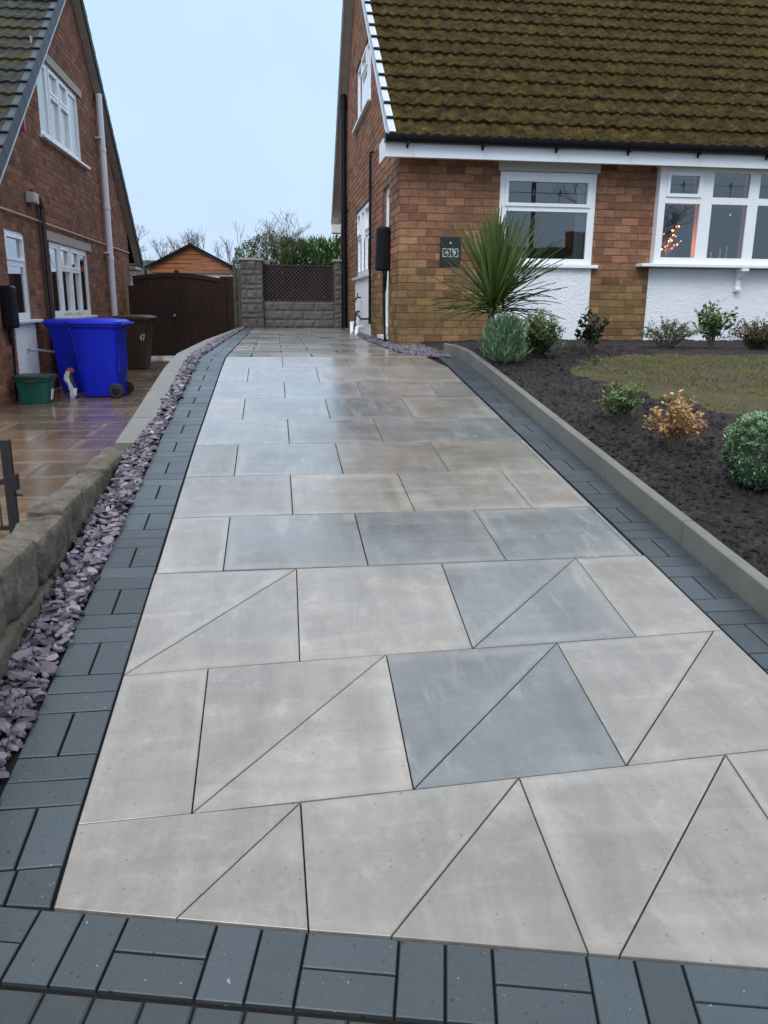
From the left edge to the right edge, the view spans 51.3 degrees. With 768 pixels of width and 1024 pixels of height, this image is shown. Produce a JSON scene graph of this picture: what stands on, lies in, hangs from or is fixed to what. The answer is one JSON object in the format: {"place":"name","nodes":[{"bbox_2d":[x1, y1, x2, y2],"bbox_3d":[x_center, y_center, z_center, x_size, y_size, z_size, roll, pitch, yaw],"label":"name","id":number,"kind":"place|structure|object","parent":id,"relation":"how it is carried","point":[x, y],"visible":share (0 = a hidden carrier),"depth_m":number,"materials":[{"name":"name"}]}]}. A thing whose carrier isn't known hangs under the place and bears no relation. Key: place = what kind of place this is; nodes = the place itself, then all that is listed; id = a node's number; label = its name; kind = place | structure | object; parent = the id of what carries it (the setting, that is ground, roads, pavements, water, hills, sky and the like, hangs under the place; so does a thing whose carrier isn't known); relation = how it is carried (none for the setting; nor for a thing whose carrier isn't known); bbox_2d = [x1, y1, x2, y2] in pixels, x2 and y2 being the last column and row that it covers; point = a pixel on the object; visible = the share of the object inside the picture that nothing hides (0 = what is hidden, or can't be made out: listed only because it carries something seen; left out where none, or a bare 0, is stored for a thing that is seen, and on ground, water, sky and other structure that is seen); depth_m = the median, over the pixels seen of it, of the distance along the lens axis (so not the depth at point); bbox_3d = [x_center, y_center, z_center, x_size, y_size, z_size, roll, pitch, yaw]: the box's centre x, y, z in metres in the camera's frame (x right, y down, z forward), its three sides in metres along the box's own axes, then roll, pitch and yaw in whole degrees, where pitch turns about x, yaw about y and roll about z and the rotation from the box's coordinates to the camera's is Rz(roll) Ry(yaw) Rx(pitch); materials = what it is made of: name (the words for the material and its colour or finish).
{"place":"outdoors","nodes":[
{"label":"outdoors","id":0,"kind":"place"},
{"bbox_2d":[0,356,173,538],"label":"neighbour driveway","id":1,"kind":"structure","parent":0,"point":[59,440],"depth_m":8.28,"materials":[{"name":"brown stone"}]},
{"bbox_2d":[11,373,56,403],"bbox_3d":[-4.617,-1.634,10.604,0.499,0.375,0.450,-1,15,-7],"label":"recycling box","id":2,"kind":"object","parent":1,"relation":"on","point":[35,388],"visible":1,"depth_m":10.46,"materials":[{"name":"green plastic"}]},
{"bbox_2d":[42,318,83,390],"bbox_3d":[-4.627,-2.375,12.091,0.846,1.065,0.672,-2,15,-11],"label":"wheelie bin","id":3,"kind":"object","parent":1,"relation":"on","point":[62,344],"visible":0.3,"depth_m":11.80,"materials":[{"name":"blue plastic"}]},
{"bbox_2d":[64,368,76,398],"bbox_3d":[-4.361,-1.791,11.131,0.167,0.420,0.080,-1,15,-7],"label":"plastic packaging","id":4,"kind":"object","parent":1,"relation":"on","point":[69,380],"visible":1,"depth_m":11.11},
{"bbox_2d":[63,318,133,397],"bbox_3d":[-4.003,-2.192,11.364,0.846,1.086,0.672,0,15,-2],"label":"wheelie bin","id":5,"kind":"object","parent":1,"relation":"on","point":[100,346],"visible":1,"depth_m":11.13,"materials":[{"name":"blue plastic"}]},
{"bbox_2d":[110,315,156,367],"bbox_3d":[-5.047,-3.451,16.238,0.829,1.065,0.659,1,15,0],"label":"wheelie bin","id":6,"kind":"object","parent":1,"relation":"on","point":[139,332],"visible":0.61,"depth_m":16.02,"materials":[{"name":"brown plastic"}]},
{"bbox_2d":[128,270,241,355],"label":"timber gate","id":7,"kind":"structure","parent":1,"relation":"on","point":[187,310],"depth_m":19.25,"materials":[{"name":"brown wood"}]},
{"bbox_2d":[0,989,375,1023],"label":"pavement","id":8,"kind":"structure","parent":0,"point":[18,1007],"depth_m":1.54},
{"bbox_2d":[0,328,723,1023],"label":"paving base","id":9,"kind":"object","parent":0,"point":[10,764],"visible":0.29,"depth_m":1.73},
{"bbox_2d":[0,327,245,800],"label":"slate chippings","id":10,"kind":"object","parent":9,"relation":"on","point":[74,584],"visible":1,"depth_m":3.13,"materials":[{"name":"purple gravel"}]},
{"bbox_2d":[114,327,239,448],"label":"edging wall","id":11,"kind":"structure","parent":9,"relation":"on","point":[143,416],"depth_m":5.96,"materials":[{"name":"concrete"}]},
{"bbox_2d":[238,258,341,327],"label":"block wall","id":12,"kind":"structure","parent":9,"relation":"on","point":[257,311],"depth_m":17.40,"materials":[{"name":"stone"}]},
{"bbox_2d":[263,264,333,301],"bbox_3d":[-1.856,-4.970,17.395,1.536,0.786,0.035,-1,15,-7],"label":"trellis panel","id":13,"kind":"object","parent":12,"relation":"on","point":[305,300],"visible":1,"depth_m":17.39,"materials":[{"name":"brown wood"}]},
{"bbox_2d":[0,328,767,1023],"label":"block border","id":14,"kind":"object","parent":9,"relation":"on","point":[346,976],"visible":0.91,"depth_m":1.69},
{"bbox_2d":[343,328,451,357],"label":"slate chippings","id":15,"kind":"object","parent":9,"relation":"on","point":[420,350],"visible":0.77,"depth_m":9.49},
{"bbox_2d":[331,0,767,355],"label":"brick house","id":16,"kind":"structure","parent":9,"relation":"on","point":[608,138],"depth_m":10.59,"materials":[{"name":"brown brick"}]},
{"bbox_2d":[352,40,370,133],"bbox_3d":[-0.349,-7.235,13.576,0.150,1.035,2.550,-1,15,-7],"label":"window","id":17,"kind":"structure","parent":16,"relation":"in","point":[364,70],"depth_m":13.58,"materials":[{"name":"white plastic"}]},
{"bbox_2d":[352,201,371,280],"bbox_3d":[-0.364,-4.769,14.163,0.150,1.225,2.750,-1,15,-7],"label":"window","id":18,"kind":"structure","parent":16,"relation":"in","point":[363,215],"depth_m":14.41,"materials":[{"name":"white plastic"}]},
{"bbox_2d":[375,227,389,340],"bbox_3d":[-0.036,-3.140,11.103,0.190,1.521,0.380,-1,15,-7],"label":"wall charger","id":19,"kind":"object","parent":16,"relation":"attached to","point":[382,249],"depth_m":10.83,"materials":[{"name":"black plastic"}]},
{"bbox_2d":[385,187,389,334],"bbox_3d":[0.098,-3.548,11.365,0.060,2.020,0.650,-1,15,-7],"label":"side door","id":20,"kind":"structure","parent":16,"relation":"in","point":[387,190],"depth_m":11.65,"materials":[{"name":"white plastic"}]},
{"bbox_2d":[439,237,460,265],"bbox_3d":[0.844,-3.314,10.185,0.270,0.350,0.022,-1,15,-7],"label":"house number sign","id":21,"kind":"object","parent":16,"relation":"attached to","point":[448,242],"visible":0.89,"depth_m":10.17,"materials":[{"name":"stone"}]},
{"bbox_2d":[499,171,597,268],"bbox_3d":[2.054,-3.732,10.258,1.480,1.155,0.142,-1,15,-7],"label":"window","id":22,"kind":"structure","parent":16,"relation":"in","point":[590,180],"depth_m":10.22,"materials":[{"name":"white plastic"}]},
{"bbox_2d":[660,222,680,256],"bbox_3d":[3.750,-3.633,10.761,0.449,0.543,0.295,-1,15,-7],"label":"fairy light tree","id":23,"kind":"object","parent":16,"relation":"on","point":[665,248],"visible":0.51,"depth_m":10.75,"materials":[{"name":"orange metal"}]},
{"bbox_2d":[636,166,767,268],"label":"bay window","id":24,"kind":"structure","parent":16,"relation":"in","point":[702,197],"depth_m":10.41,"materials":[{"name":"white plastic"}]},
{"bbox_2d":[444,343,767,621],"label":"kerb","id":25,"kind":"structure","parent":9,"relation":"on","point":[740,577],"depth_m":4.08,"materials":[{"name":"concrete"}]},
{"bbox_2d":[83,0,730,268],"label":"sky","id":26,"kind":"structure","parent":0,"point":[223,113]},
{"bbox_2d":[54,328,767,970],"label":"driveway","id":27,"kind":"structure","parent":0,"point":[578,682],"depth_m":2.48,"materials":[{"name":"stone"}]},
{"bbox_2d":[421,339,767,577],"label":"flower bed","id":28,"kind":"object","parent":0,"point":[729,348],"visible":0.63,"depth_m":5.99,"materials":[{"name":"soil"}]},
{"bbox_2d":[414,205,574,351],"bbox_3d":[1.033,-2.214,7.738,1.428,1.427,1.492,-1,15,-7],"label":"cordyline palm","id":29,"kind":"object","parent":28,"relation":"on","point":[497,263],"visible":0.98,"depth_m":7.59,"materials":[{"name":"green plant"}]},
{"bbox_2d":[475,310,532,364],"bbox_3d":[1.095,-1.542,7.179,0.540,0.525,0.484,-1,15,-7],"label":"conifer bush","id":30,"kind":"object","parent":28,"relation":"on","point":[502,328],"visible":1,"depth_m":7.08,"materials":[{"name":"green plant"}]},
{"bbox_2d":[521,306,565,358],"bbox_3d":[1.462,-1.660,7.449,0.451,0.507,0.405,-13,20,-43],"label":"variegated shrub","id":31,"kind":"object","parent":28,"relation":"on","point":[540,343],"visible":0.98,"depth_m":7.40,"materials":[{"name":"green plant"}]},
{"bbox_2d":[566,341,577,355],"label":"seedling","id":32,"kind":"object","parent":28,"relation":"on","point":[573,347],"visible":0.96,"depth_m":7.61,"materials":[{"name":"green plant"}]},
{"bbox_2d":[574,307,608,352],"bbox_3d":[2.002,-1.742,7.718,0.301,0.477,0.348,10,17,32],"label":"camellia","id":33,"kind":"object","parent":28,"relation":"on","point":[592,331],"visible":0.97,"depth_m":7.70,"materials":[{"name":"green plant"}]},
{"bbox_2d":[591,355,601,365],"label":"seedling","id":34,"kind":"object","parent":28,"relation":"on","point":[595,360],"visible":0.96,"depth_m":7.20,"materials":[{"name":"green plant"}]},
{"bbox_2d":[592,379,644,422],"bbox_3d":[1.582,-0.730,5.399,0.329,0.326,0.338,-1,15,-7],"label":"young shrub","id":35,"kind":"object","parent":28,"relation":"on","point":[622,405],"visible":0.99,"depth_m":5.37,"materials":[{"name":"green plant"}]},
{"bbox_2d":[637,316,701,347],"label":"sparse shrub","id":36,"kind":"object","parent":28,"relation":"on","point":[675,336],"visible":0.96,"depth_m":8.32,"materials":[{"name":"green plant"}]},
{"bbox_2d":[642,389,708,449],"bbox_3d":[1.752,-0.535,4.774,0.355,0.392,0.337,-1,15,-7],"label":"copper shrub","id":37,"kind":"object","parent":28,"relation":"on","point":[677,421],"visible":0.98,"depth_m":4.77,"materials":[{"name":"orange plant"}]},
{"bbox_2d":[692,298,740,347],"bbox_3d":[3.441,-1.965,8.380,0.561,0.542,0.415,-10,18,-36],"label":"leafy shrub","id":38,"kind":"object","parent":28,"relation":"on","point":[708,326],"visible":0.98,"depth_m":8.37,"materials":[{"name":"green plant"}]},
{"bbox_2d":[720,410,767,490],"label":"round hebe","id":39,"kind":"object","parent":28,"relation":"on","point":[740,469],"visible":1,"depth_m":4.05,"materials":[{"name":"green plant"}]},
{"bbox_2d":[720,313,767,349],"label":"brown shrub","id":40,"kind":"object","parent":28,"relation":"on","point":[755,337],"visible":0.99,"depth_m":8.31,"materials":[{"name":"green plant"}]},
{"bbox_2d":[570,353,767,412],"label":"grass","id":41,"kind":"structure","parent":0,"point":[681,366],"depth_m":6.97,"materials":[{"name":"green plant"}]},
{"label":"ground","id":42,"kind":"structure","parent":0,"visible":0},
{"bbox_2d":[130,224,148,280],"bbox_3d":[-9.581,-8.587,28.961,2.335,4.784,2.435,11,18,35],"label":"bare tree","id":43,"kind":"object","parent":42,"relation":"on","point":[140,248],"visible":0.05,"depth_m":28.86,"materials":[{"name":"plant"}]},
{"bbox_2d":[130,260,155,284],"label":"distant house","id":44,"kind":"structure","parent":42,"relation":"on","point":[140,272],"depth_m":31.17,"materials":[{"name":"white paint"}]},
{"bbox_2d":[142,229,204,264],"bbox_3d":[-8.019,-8.612,30.409,2.660,4.118,2.816,-1,15,-7],"label":"bare tree","id":45,"kind":"object","parent":42,"relation":"on","point":[184,243],"visible":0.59,"depth_m":29.86,"materials":[{"name":"plant"}]},
{"bbox_2d":[144,243,236,277],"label":"garage","id":46,"kind":"structure","parent":42,"relation":"on","point":[189,258],"depth_m":24.31,"materials":[{"name":"wood"}]},
{"bbox_2d":[157,272,229,277],"bbox_3d":[-5.823,-6.238,24.721,2.180,2.200,0.020,-1,15,-7],"label":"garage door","id":47,"kind":"structure","parent":46,"relation":"in","point":[216,275],"depth_m":24.55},
{"bbox_2d":[178,228,223,268],"bbox_3d":[-6.619,-8.117,28.705,1.000,4.039,2.150,6,16,21],"label":"sapling","id":48,"kind":"object","parent":42,"relation":"on","point":[199,241],"visible":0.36,"depth_m":28.09,"materials":[{"name":"plant"}]},
{"bbox_2d":[214,240,234,263],"bbox_3d":[-5.580,-7.715,28.197,1.132,3.526,1.034,8,16,27],"label":"sapling","id":49,"kind":"object","parent":42,"relation":"on","point":[227,254],"visible":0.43,"depth_m":27.75,"materials":[{"name":"plant"}]},
{"bbox_2d":[214,223,252,267],"bbox_3d":[-5.279,-7.878,27.594,1.125,4.162,1.464,9,17,30],"label":"sapling","id":50,"kind":"object","parent":42,"relation":"on","point":[227,251],"visible":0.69,"depth_m":27.21,"materials":[{"name":"plant"}]},
{"bbox_2d":[232,260,237,327],"bbox_3d":[-3.477,-4.718,18.762,0.070,2.280,0.070,-1,15,-7],"label":"timber post","id":51,"kind":"object","parent":42,"relation":"on","point":[234,293],"visible":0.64,"depth_m":18.64,"materials":[{"name":"brown wood"}]},
{"bbox_2d":[237,268,241,326],"bbox_3d":[-3.261,-4.448,18.127,0.060,2.080,0.060,-1,15,-7],"label":"timber post","id":52,"kind":"object","parent":42,"relation":"on","point":[239,296],"visible":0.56,"depth_m":18.00,"materials":[{"name":"wood"}]},
{"bbox_2d":[234,230,292,326],"bbox_3d":[-2.748,-5.326,18.440,1.381,2.233,0.671,-1,15,-7],"label":"dark bush","id":53,"kind":"object","parent":42,"relation":"on","point":[267,253],"visible":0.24,"depth_m":18.08,"materials":[{"name":"green plant"}]},
{"bbox_2d":[247,209,316,291],"bbox_3d":[-2.336,-5.593,18.548,1.666,2.715,2.352,-1,15,-7],"label":"apple tree","id":54,"kind":"object","parent":42,"relation":"on","point":[289,237],"visible":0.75,"depth_m":18.21,"materials":[{"name":"plant"}]},
{"bbox_2d":[262,261,331,301],"bbox_3d":[-1.897,-4.832,17.800,1.696,1.413,0.479,-1,15,-7],"label":"ivy thicket","id":55,"kind":"object","parent":42,"relation":"on","point":[308,285],"visible":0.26,"depth_m":17.58,"materials":[{"name":"green plant"}]},
{"bbox_2d":[280,231,340,296],"bbox_3d":[-1.263,-5.577,19.282,2.572,2.323,0.918,-1,15,-7],"label":"conifer hedge","id":56,"kind":"object","parent":42,"relation":"on","point":[325,254],"visible":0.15,"depth_m":18.76,"materials":[{"name":"green plant"}]},
{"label":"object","id":57,"kind":"structure","parent":0,"visible":0},
{"bbox_2d":[0,439,22,533],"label":"iron gate","id":58,"kind":"structure","parent":57,"relation":"on","point":[10,481],"depth_m":4.60,"materials":[{"name":"black metal"}]},
{"bbox_2d":[0,447,128,687],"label":"stone wall","id":59,"kind":"structure","parent":57,"relation":"on","point":[37,545],"depth_m":3.14,"materials":[{"name":"grey stone"}]},
{"bbox_2d":[0,0,142,407],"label":"brick house","id":60,"kind":"structure","parent":57,"relation":"on","point":[69,246],"depth_m":12.99,"materials":[{"name":"brown brick"}]},
{"bbox_2d":[0,285,19,400],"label":"wall charger","id":61,"kind":"object","parent":60,"relation":"attached to","point":[9,307],"depth_m":10.27,"materials":[{"name":"black plastic"}]},
{"bbox_2d":[20,117,25,130],"bbox_3d":[-5.059,-5.477,11.182,0.075,0.280,0.080,-1,15,-7],"label":"alarm box","id":62,"kind":"object","parent":60,"relation":"attached to","point":[23,127],"visible":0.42,"depth_m":11.17,"materials":[{"name":"red plastic"}]},
{"bbox_2d":[4,228,43,323],"bbox_3d":[-5.040,-3.253,11.100,0.170,1.225,1.250,-1,15,-7],"label":"window","id":63,"kind":"structure","parent":60,"relation":"in","point":[14,240],"depth_m":11.15,"materials":[{"name":"white plastic"}]},
{"bbox_2d":[25,191,38,203],"bbox_3d":[-5.061,-4.525,11.533,0.113,0.140,0.280,-1,15,-7],"label":"security light","id":64,"kind":"object","parent":60,"relation":"attached to","point":[32,197],"visible":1,"depth_m":11.41,"materials":[{"name":"plastic"}]},
{"bbox_2d":[27,348,54,352],"bbox_3d":[-4.902,-2.352,11.741,0.163,0.148,1.018,3,15,8],"label":"outside hose","id":65,"kind":"object","parent":60,"relation":"attached to","point":[38,350],"visible":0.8,"depth_m":11.37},
{"bbox_2d":[36,63,90,169],"bbox_3d":[-5.445,-6.697,13.537,0.170,1.225,3.150,-1,15,-7],"label":"window","id":66,"kind":"structure","parent":60,"relation":"in","point":[57,105],"depth_m":13.39,"materials":[{"name":"white plastic"}]},
{"bbox_2d":[49,241,97,318],"bbox_3d":[-5.444,-4.007,14.002,0.160,1.205,2.900,-1,15,-7],"label":"window","id":67,"kind":"structure","parent":60,"relation":"in","point":[69,270],"depth_m":13.88,"materials":[{"name":"white plastic"}]}
]}

